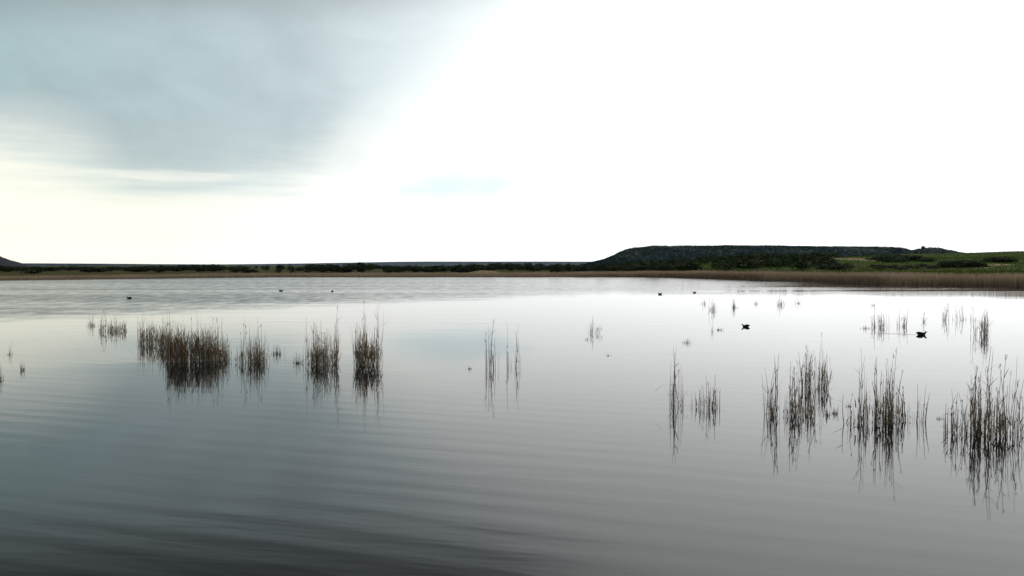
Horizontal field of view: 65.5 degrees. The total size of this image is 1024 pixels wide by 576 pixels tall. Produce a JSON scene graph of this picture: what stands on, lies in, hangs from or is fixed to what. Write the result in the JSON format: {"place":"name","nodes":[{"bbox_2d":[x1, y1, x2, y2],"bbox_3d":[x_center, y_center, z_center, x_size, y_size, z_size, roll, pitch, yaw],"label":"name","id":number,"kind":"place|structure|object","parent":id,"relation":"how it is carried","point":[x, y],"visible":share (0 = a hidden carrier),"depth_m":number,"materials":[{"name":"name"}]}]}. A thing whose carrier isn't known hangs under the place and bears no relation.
{"place":"outdoors","nodes":[
{"label":"outdoors","id":0,"kind":"place"},
{"bbox_2d":[0,256,31,265],"bbox_3d":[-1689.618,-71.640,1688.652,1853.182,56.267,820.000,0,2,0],"label":"hill","id":1,"kind":"structure","parent":0,"point":[5,262],"depth_m":1507.52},
{"bbox_2d":[23,261,587,265],"bbox_3d":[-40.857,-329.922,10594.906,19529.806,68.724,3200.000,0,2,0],"label":"distant ridge","id":2,"kind":"structure","parent":0,"point":[430,263],"depth_m":10141.00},
{"bbox_2d":[0,277,1023,575],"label":"water","id":3,"kind":"structure","parent":0,"point":[568,447],"depth_m":11.93,"materials":[{"name":"grey liquid"}]},
{"bbox_2d":[98,311,126,331],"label":"reed clump","id":4,"kind":"object","parent":3,"relation":"on","point":[114,328],"visible":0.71,"depth_m":30.30,"materials":[{"name":"grey plant"}]},
{"bbox_2d":[137,317,157,344],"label":"reed clump","id":5,"kind":"object","parent":3,"relation":"on","point":[144,339],"visible":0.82,"depth_m":25.35,"materials":[{"name":"brown plant"}]},
{"bbox_2d":[153,317,173,347],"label":"reed clump","id":6,"kind":"object","parent":3,"relation":"on","point":[160,339],"visible":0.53,"depth_m":24.20,"materials":[{"name":"brown plant"}]},
{"bbox_2d":[160,311,196,362],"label":"reed clump","id":7,"kind":"object","parent":3,"relation":"on","point":[182,356],"visible":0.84,"depth_m":20.55,"materials":[{"name":"brown plant"}]},
{"bbox_2d":[184,317,225,361],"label":"reed clump","id":8,"kind":"object","parent":3,"relation":"on","point":[209,353],"visible":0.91,"depth_m":20.81,"materials":[{"name":"brown plant"}]},
{"bbox_2d":[207,320,232,359],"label":"reed clump","id":9,"kind":"object","parent":3,"relation":"on","point":[224,355],"visible":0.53,"depth_m":21.24,"materials":[{"name":"brown plant"}]},
{"bbox_2d":[235,324,246,362],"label":"reed clump","id":10,"kind":"object","parent":3,"relation":"on","point":[241,355],"visible":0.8,"depth_m":20.48,"materials":[{"name":"brown plant"}]},
{"bbox_2d":[243,321,271,362],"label":"reed clump","id":11,"kind":"object","parent":3,"relation":"on","point":[261,356],"visible":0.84,"depth_m":20.48,"materials":[{"name":"brown plant"}]},
{"bbox_2d":[304,328,316,364],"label":"reed clump","id":12,"kind":"object","parent":3,"relation":"on","point":[311,360],"visible":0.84,"depth_m":20.18,"materials":[{"name":"brown plant"}]},
{"bbox_2d":[308,308,342,364],"bbox_3d":[-4.679,1.297,20.121,0.993,1.775,0.850,0,2,0],"label":"reed clump","id":13,"kind":"object","parent":3,"relation":"on","point":[321,355],"visible":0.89,"depth_m":20.12,"materials":[{"name":"brown plant"}]},
{"bbox_2d":[351,299,383,365],"bbox_3d":[-3.649,1.218,19.997,1.183,1.941,0.774,0,2,-11],"label":"reed clump","id":14,"kind":"object","parent":3,"relation":"on","point":[362,361],"visible":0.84,"depth_m":19.92,"materials":[{"name":"brown plant"}]},
{"bbox_2d":[484,319,506,368],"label":"reed clump","id":15,"kind":"object","parent":3,"relation":"on","point":[491,362],"visible":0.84,"depth_m":19.28,"materials":[{"name":"brown plant"}]},
{"bbox_2d":[506,323,518,367],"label":"reed clump","id":16,"kind":"object","parent":3,"relation":"on","point":[510,357],"visible":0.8,"depth_m":19.55,"materials":[{"name":"grey plant"}]},
{"bbox_2d":[657,351,687,405],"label":"reed clump","id":17,"kind":"object","parent":3,"relation":"on","point":[674,391],"visible":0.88,"depth_m":14.23,"materials":[{"name":"brown plant"}]},
{"bbox_2d":[694,383,720,408],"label":"reed clump","id":18,"kind":"object","parent":3,"relation":"on","point":[709,399],"visible":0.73,"depth_m":13.98,"materials":[{"name":"grey plant"}]},
{"bbox_2d":[761,355,795,417],"bbox_3d":[4.402,1.744,13.224,0.698,1.270,0.654,0,2,0],"label":"reed clump","id":19,"kind":"object","parent":3,"relation":"on","point":[772,409],"visible":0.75,"depth_m":13.25,"materials":[{"name":"brown plant"}]},
{"bbox_2d":[785,363,802,416],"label":"reed clump","id":20,"kind":"object","parent":3,"relation":"in","point":[792,408],"visible":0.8,"depth_m":13.20,"materials":[{"name":"brown plant"}]},
{"bbox_2d":[791,374,816,416],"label":"reed clump","id":21,"kind":"object","parent":3,"relation":"in","point":[811,410],"visible":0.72,"depth_m":13.22,"materials":[{"name":"brown plant"}]},
{"bbox_2d":[798,333,832,388],"bbox_3d":[6.097,1.588,16.235,0.863,1.413,0.624,0,2,0],"label":"reed clump","id":22,"kind":"object","parent":3,"relation":"on","point":[810,374],"visible":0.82,"depth_m":16.16,"materials":[{"name":"brown plant"}]},
{"bbox_2d":[838,395,859,424],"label":"reed clump","id":23,"kind":"object","parent":3,"relation":"in","point":[854,420],"visible":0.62,"depth_m":12.56,"materials":[{"name":"grey plant"}]},
{"bbox_2d":[855,349,898,424],"bbox_3d":[5.841,1.652,12.684,0.773,1.484,0.789,1,2,27],"label":"reed clump","id":24,"kind":"object","parent":3,"relation":"on","point":[881,415],"visible":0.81,"depth_m":12.65,"materials":[{"name":"brown plant"}]},
{"bbox_2d":[871,313,886,327],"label":"reed clump","id":25,"kind":"object","parent":3,"relation":"on","point":[881,325],"visible":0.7,"depth_m":32.12,"materials":[{"name":"grey plant"}]},
{"bbox_2d":[891,370,905,421],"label":"reed clump","id":26,"kind":"object","parent":3,"relation":"on","point":[897,410],"visible":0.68,"depth_m":12.80,"materials":[{"name":"brown plant"}]},
{"bbox_2d":[897,310,907,326],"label":"reed clump","id":27,"kind":"object","parent":3,"relation":"in","point":[904,325],"visible":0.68,"depth_m":32.66,"materials":[{"name":"grey plant"}]},
{"bbox_2d":[902,384,929,422],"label":"reed clump","id":28,"kind":"object","parent":3,"relation":"on","point":[917,408],"visible":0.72,"depth_m":12.76,"materials":[{"name":"grey plant"}]},
{"bbox_2d":[933,395,967,434],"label":"reed clump","id":29,"kind":"object","parent":3,"relation":"on","point":[952,426],"visible":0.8,"depth_m":11.86,"materials":[{"name":"brown plant"}]},
{"bbox_2d":[943,303,957,319],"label":"reed clump","id":30,"kind":"object","parent":3,"relation":"on","point":[946,314],"visible":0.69,"depth_m":36.59,"materials":[{"name":"grey plant"}]},
{"bbox_2d":[952,393,973,434],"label":"reed clump","id":31,"kind":"object","parent":3,"relation":"on","point":[957,423],"visible":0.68,"depth_m":11.79,"materials":[{"name":"brown plant"}]},
{"bbox_2d":[958,350,996,436],"bbox_3d":[6.920,1.647,11.768,0.569,1.545,0.433,0,2,-15],"label":"reed clump","id":32,"kind":"object","parent":3,"relation":"on","point":[978,430],"visible":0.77,"depth_m":11.72,"materials":[{"name":"brown plant"}]},
{"bbox_2d":[973,305,991,334],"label":"reed clump","id":33,"kind":"object","parent":3,"relation":"on","point":[984,327],"visible":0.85,"depth_m":28.67,"materials":[{"name":"grey plant"}]},
{"bbox_2d":[977,366,1012,437],"bbox_3d":[7.039,1.792,11.631,0.606,1.264,0.368,2,2,44],"label":"reed clump","id":34,"kind":"object","parent":3,"relation":"on","point":[993,425],"visible":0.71,"depth_m":11.64,"materials":[{"name":"brown plant"}]},
{"bbox_2d":[993,354,1018,436],"bbox_3d":[7.139,1.699,11.631,0.748,1.450,0.351,-1,2,-21],"label":"reed clump","id":35,"kind":"object","parent":3,"relation":"in","point":[1005,420],"visible":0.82,"depth_m":11.65,"materials":[{"name":"brown plant"}]},
{"bbox_2d":[1005,371,1023,435],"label":"reed clump","id":36,"kind":"object","parent":3,"relation":"on","point":[1017,425],"visible":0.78,"depth_m":11.79,"materials":[{"name":"brown plant"}]},
{"bbox_2d":[0,251,1023,285],"bbox_3d":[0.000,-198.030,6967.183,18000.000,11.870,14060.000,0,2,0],"label":"ground","id":37,"kind":"structure","parent":0,"point":[120,272],"depth_m":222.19,"materials":[{"name":"green plant"}]},
{"bbox_2d":[0,266,16,271],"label":"tree","id":38,"kind":"object","parent":37,"relation":"on","point":[6,269],"visible":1,"depth_m":214.43,"materials":[{"name":"green plant"}]},
{"bbox_2d":[19,268,45,273],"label":"tree","id":39,"kind":"object","parent":37,"relation":"on","point":[32,271],"visible":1,"depth_m":184.12,"materials":[{"name":"green plant"}]},
{"bbox_2d":[43,267,60,270],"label":"tree","id":40,"kind":"object","parent":37,"relation":"on","point":[49,269],"visible":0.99,"depth_m":223.67,"materials":[{"name":"green plant"}]},
{"bbox_2d":[62,266,76,270],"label":"tree","id":41,"kind":"object","parent":37,"relation":"on","point":[70,268],"visible":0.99,"depth_m":230.83,"materials":[{"name":"green plant"}]},
{"bbox_2d":[79,268,100,271],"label":"tree","id":42,"kind":"object","parent":37,"relation":"on","point":[87,270],"visible":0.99,"depth_m":204.91,"materials":[{"name":"green plant"}]},
{"bbox_2d":[94,267,107,271],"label":"tree","id":43,"kind":"object","parent":37,"relation":"on","point":[101,270],"visible":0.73,"depth_m":209.59,"materials":[{"name":"green plant"}]},
{"bbox_2d":[123,267,139,271],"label":"tree","id":44,"kind":"object","parent":37,"relation":"on","point":[133,269],"visible":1,"depth_m":213.16,"materials":[{"name":"green plant"}]},
{"bbox_2d":[131,266,147,271],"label":"tree","id":45,"kind":"object","parent":37,"relation":"on","point":[141,269],"visible":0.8,"depth_m":215.04,"materials":[{"name":"green plant"}]},
{"bbox_2d":[153,267,166,272],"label":"tree","id":46,"kind":"object","parent":37,"relation":"on","point":[158,270],"visible":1,"depth_m":204.68,"materials":[{"name":"green plant"}]},
{"bbox_2d":[170,266,183,271],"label":"tree","id":47,"kind":"object","parent":37,"relation":"on","point":[175,269],"visible":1,"depth_m":223.55,"materials":[{"name":"green plant"}]},
{"bbox_2d":[191,265,205,271],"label":"tree","id":48,"kind":"object","parent":37,"relation":"on","point":[198,268],"visible":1,"depth_m":222.65,"materials":[{"name":"green plant"}]},
{"bbox_2d":[210,266,223,271],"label":"tree","id":49,"kind":"object","parent":37,"relation":"on","point":[215,269],"visible":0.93,"depth_m":248.64,"materials":[{"name":"green plant"}]},
{"bbox_2d":[228,267,242,272],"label":"tree","id":50,"kind":"object","parent":37,"relation":"on","point":[235,270],"visible":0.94,"depth_m":216.60,"materials":[{"name":"green plant"}]},
{"bbox_2d":[239,268,258,272],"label":"tree","id":51,"kind":"object","parent":37,"relation":"on","point":[251,270],"visible":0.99,"depth_m":214.33,"materials":[{"name":"green plant"}]},
{"bbox_2d":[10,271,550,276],"bbox_3d":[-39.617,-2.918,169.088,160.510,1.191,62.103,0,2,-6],"label":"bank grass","id":52,"kind":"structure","parent":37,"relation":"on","point":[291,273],"depth_m":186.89,"materials":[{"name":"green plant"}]},
{"bbox_2d":[305,264,311,272],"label":"tree","id":53,"kind":"object","parent":37,"relation":"on","point":[308,269],"visible":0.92,"depth_m":206.82,"materials":[{"name":"green plant"}]},
{"bbox_2d":[0,271,624,279],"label":"shore reeds","id":54,"kind":"object","parent":37,"relation":"on","point":[310,274],"visible":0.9,"depth_m":173.42,"materials":[{"name":"brown plant"}]},
{"bbox_2d":[315,265,328,272],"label":"tree","id":55,"kind":"object","parent":37,"relation":"on","point":[321,269],"visible":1,"depth_m":235.69,"materials":[{"name":"green plant"}]},
{"bbox_2d":[327,265,338,271],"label":"tree","id":56,"kind":"object","parent":37,"relation":"on","point":[332,268],"visible":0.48,"depth_m":240.27,"materials":[{"name":"green plant"}]},
{"bbox_2d":[333,266,343,272],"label":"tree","id":57,"kind":"object","parent":37,"relation":"on","point":[338,269],"visible":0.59,"depth_m":223.27,"materials":[{"name":"green plant"}]},
{"bbox_2d":[336,263,353,272],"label":"tree","id":58,"kind":"object","parent":37,"relation":"on","point":[347,265],"visible":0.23,"depth_m":235.59,"materials":[{"name":"green plant"}]},
{"bbox_2d":[340,266,354,272],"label":"tree","id":59,"kind":"object","parent":37,"relation":"on","point":[347,269],"visible":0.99,"depth_m":217.80,"materials":[{"name":"green plant"}]},
{"bbox_2d":[354,264,365,272],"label":"tree","id":60,"kind":"object","parent":37,"relation":"on","point":[361,269],"visible":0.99,"depth_m":215.04,"materials":[{"name":"green plant"}]},
{"bbox_2d":[365,263,375,270],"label":"tree","id":61,"kind":"object","parent":37,"relation":"on","point":[368,267],"visible":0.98,"depth_m":265.90,"materials":[{"name":"green plant"}]},
{"bbox_2d":[382,267,394,273],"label":"tree","id":62,"kind":"object","parent":37,"relation":"on","point":[389,270],"visible":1,"depth_m":205.47,"materials":[{"name":"green plant"}]},
{"bbox_2d":[394,266,403,272],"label":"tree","id":63,"kind":"object","parent":37,"relation":"on","point":[398,269],"visible":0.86,"depth_m":227.49,"materials":[{"name":"green plant"}]},
{"bbox_2d":[422,266,440,272],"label":"tree","id":64,"kind":"object","parent":37,"relation":"on","point":[429,270],"visible":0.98,"depth_m":217.45,"materials":[{"name":"green plant"}]},
{"bbox_2d":[439,266,449,271],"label":"tree","id":65,"kind":"object","parent":37,"relation":"on","point":[443,269],"visible":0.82,"depth_m":232.89,"materials":[{"name":"green plant"}]},
{"bbox_2d":[448,266,464,272],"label":"tree","id":66,"kind":"object","parent":37,"relation":"on","point":[456,269],"visible":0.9,"depth_m":212.57,"materials":[{"name":"green plant"}]},
{"bbox_2d":[462,264,478,272],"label":"tree","id":67,"kind":"object","parent":37,"relation":"on","point":[469,268],"visible":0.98,"depth_m":209.72,"materials":[{"name":"green plant"}]},
{"bbox_2d":[479,265,493,270],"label":"tree","id":68,"kind":"object","parent":37,"relation":"on","point":[487,268],"visible":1,"depth_m":204.50,"materials":[{"name":"green plant"}]},
{"bbox_2d":[505,263,517,270],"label":"tree","id":69,"kind":"object","parent":37,"relation":"on","point":[510,266],"visible":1,"depth_m":244.53,"materials":[{"name":"green plant"}]},
{"bbox_2d":[526,264,539,270],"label":"tree","id":70,"kind":"object","parent":37,"relation":"on","point":[531,268],"visible":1,"depth_m":240.05,"materials":[{"name":"green plant"}]},
{"bbox_2d":[548,264,566,272],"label":"tree","id":71,"kind":"object","parent":37,"relation":"on","point":[555,268],"visible":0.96,"depth_m":208.32,"materials":[{"name":"green plant"}]},
{"bbox_2d":[562,263,575,271],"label":"tree","id":72,"kind":"object","parent":37,"relation":"on","point":[568,267],"visible":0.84,"depth_m":233.91,"materials":[{"name":"green plant"}]},
{"bbox_2d":[572,266,590,271],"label":"tree","id":73,"kind":"object","parent":37,"relation":"on","point":[581,268],"visible":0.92,"depth_m":216.69,"materials":[{"name":"green plant"}]},
{"bbox_2d":[594,263,608,270],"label":"tree","id":74,"kind":"object","parent":37,"relation":"on","point":[601,266],"visible":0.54,"depth_m":213.17,"materials":[{"name":"green plant"}]},
{"bbox_2d":[606,266,619,270],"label":"bush","id":75,"kind":"object","parent":37,"relation":"on","point":[612,268],"visible":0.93,"depth_m":213.37,"materials":[{"name":"green plant"}]},
{"bbox_2d":[622,260,636,265],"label":"bush","id":76,"kind":"object","parent":37,"relation":"on","point":[626,263],"visible":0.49,"depth_m":260.19,"materials":[{"name":"green plant"}]},
{"bbox_2d":[621,263,650,271],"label":"bush","id":77,"kind":"object","parent":37,"relation":"on","point":[639,268],"visible":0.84,"depth_m":202.38,"materials":[{"name":"green plant"}]},
{"bbox_2d":[645,263,662,271],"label":"bush","id":78,"kind":"object","parent":37,"relation":"on","point":[656,268],"visible":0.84,"depth_m":183.52,"materials":[{"name":"green plant"}]},
{"bbox_2d":[659,262,677,270],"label":"bush","id":79,"kind":"object","parent":37,"relation":"on","point":[666,266],"visible":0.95,"depth_m":204.31,"materials":[{"name":"green plant"}]},
{"bbox_2d":[665,259,678,265],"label":"bush","id":80,"kind":"object","parent":37,"relation":"on","point":[670,261],"visible":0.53,"depth_m":239.74,"materials":[{"name":"green plant"}]},
{"bbox_2d":[677,265,692,270],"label":"bush","id":81,"kind":"object","parent":37,"relation":"on","point":[687,269],"visible":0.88,"depth_m":196.79,"materials":[{"name":"green plant"}]},
{"bbox_2d":[680,261,703,270],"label":"bush","id":82,"kind":"object","parent":37,"relation":"on","point":[694,266],"visible":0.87,"depth_m":197.12,"materials":[{"name":"green plant"}]},
{"bbox_2d":[710,262,721,268],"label":"bush","id":83,"kind":"object","parent":37,"relation":"on","point":[715,264],"visible":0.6,"depth_m":221.61,"materials":[{"name":"green plant"}]},
{"bbox_2d":[711,258,721,263],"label":"bush","id":84,"kind":"object","parent":37,"relation":"on","point":[715,260],"visible":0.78,"depth_m":272.96,"materials":[{"name":"green plant"}]},
{"bbox_2d":[715,263,734,270],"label":"bush","id":85,"kind":"object","parent":37,"relation":"on","point":[726,266],"visible":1,"depth_m":190.34,"materials":[{"name":"green plant"}]},
{"bbox_2d":[731,261,747,268],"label":"bush","id":86,"kind":"object","parent":37,"relation":"on","point":[738,265],"visible":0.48,"depth_m":203.92,"materials":[{"name":"green plant"}]},
{"bbox_2d":[735,258,750,267],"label":"bush","id":87,"kind":"object","parent":37,"relation":"on","point":[743,260],"visible":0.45,"depth_m":204.51,"materials":[{"name":"green plant"}]},
{"bbox_2d":[740,261,760,268],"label":"bush","id":88,"kind":"object","parent":37,"relation":"on","point":[748,264],"visible":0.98,"depth_m":194.28,"materials":[{"name":"green plant"}]},
{"bbox_2d":[750,259,766,266],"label":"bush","id":89,"kind":"object","parent":37,"relation":"on","point":[763,262],"visible":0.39,"depth_m":199.55,"materials":[{"name":"green plant"}]},
{"bbox_2d":[758,255,772,259],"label":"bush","id":90,"kind":"object","parent":37,"relation":"on","point":[763,257],"visible":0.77,"depth_m":293.36,"materials":[{"name":"green plant"}]},
{"bbox_2d":[768,257,788,266],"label":"bush","id":91,"kind":"object","parent":37,"relation":"on","point":[779,262],"visible":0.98,"depth_m":200.11,"materials":[{"name":"green plant"}]},
{"bbox_2d":[790,254,800,260],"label":"bush","id":92,"kind":"object","parent":37,"relation":"on","point":[794,257],"visible":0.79,"depth_m":260.88,"materials":[{"name":"green plant"}]},
{"bbox_2d":[571,270,1023,286],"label":"shore reeds","id":93,"kind":"object","parent":37,"relation":"on","point":[923,278],"visible":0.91,"depth_m":115.09,"materials":[{"name":"brown plant"}]},
{"bbox_2d":[793,259,810,269],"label":"bush","id":94,"kind":"object","parent":37,"relation":"on","point":[799,264],"visible":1,"depth_m":174.86,"materials":[{"name":"green plant"}]},
{"bbox_2d":[790,260,819,266],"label":"bush","id":95,"kind":"object","parent":37,"relation":"on","point":[811,264],"visible":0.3,"depth_m":196.32,"materials":[{"name":"green plant"}]},
{"bbox_2d":[803,254,817,260],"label":"bush","id":96,"kind":"object","parent":37,"relation":"on","point":[813,258],"visible":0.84,"depth_m":261.23,"materials":[{"name":"green plant"}]},
{"bbox_2d":[808,259,835,264],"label":"bush","id":97,"kind":"object","parent":37,"relation":"on","point":[825,262],"visible":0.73,"depth_m":209.92,"materials":[{"name":"green plant"}]},
{"bbox_2d":[826,264,847,269],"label":"bush","id":98,"kind":"object","parent":37,"relation":"on","point":[834,267],"visible":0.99,"depth_m":177.18,"materials":[{"name":"green plant"}]},
{"bbox_2d":[903,255,922,259],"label":"bush","id":99,"kind":"object","parent":37,"relation":"on","point":[910,257],"visible":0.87,"depth_m":249.72,"materials":[{"name":"green plant"}]},
{"bbox_2d":[941,260,964,266],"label":"bush","id":100,"kind":"object","parent":37,"relation":"on","point":[949,263],"visible":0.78,"depth_m":208.85,"materials":[{"name":"green plant"}]},
{"bbox_2d":[954,260,972,267],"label":"bush","id":101,"kind":"object","parent":37,"relation":"on","point":[965,264],"visible":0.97,"depth_m":204.66,"materials":[{"name":"green plant"}]},
{"bbox_2d":[970,260,987,266],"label":"bush","id":102,"kind":"object","parent":37,"relation":"on","point":[980,263],"visible":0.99,"depth_m":202.80,"materials":[{"name":"green plant"}]},
{"bbox_2d":[981,257,997,261],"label":"bush","id":103,"kind":"object","parent":37,"relation":"on","point":[988,259],"visible":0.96,"depth_m":222.92,"materials":[{"name":"green plant"}]},
{"bbox_2d":[0,0,1023,263],"label":"sky","id":104,"kind":"structure","parent":0,"point":[132,131],"materials":[{"name":"white"}]},
{"bbox_2d":[602,246,910,263],"bbox_3d":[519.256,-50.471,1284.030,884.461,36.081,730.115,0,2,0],"label":"hill","id":105,"kind":"structure","parent":0,"point":[766,249],"depth_m":1183.11,"materials":[{"name":"green plant"}]},
{"bbox_2d":[581,245,911,265],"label":"hill scrub","id":106,"kind":"object","parent":105,"relation":"on","point":[611,258],"visible":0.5,"depth_m":1189.58,"materials":[{"name":"green plant"}]},
{"bbox_2d":[909,248,955,253],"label":"hill","id":107,"kind":"structure","parent":0,"point":[937,250],"depth_m":1114.36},
{"bbox_2d":[906,247,962,253],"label":"hill scrub","id":108,"kind":"object","parent":107,"relation":"on","point":[943,251],"visible":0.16,"depth_m":1112.05,"materials":[{"name":"green plant"}]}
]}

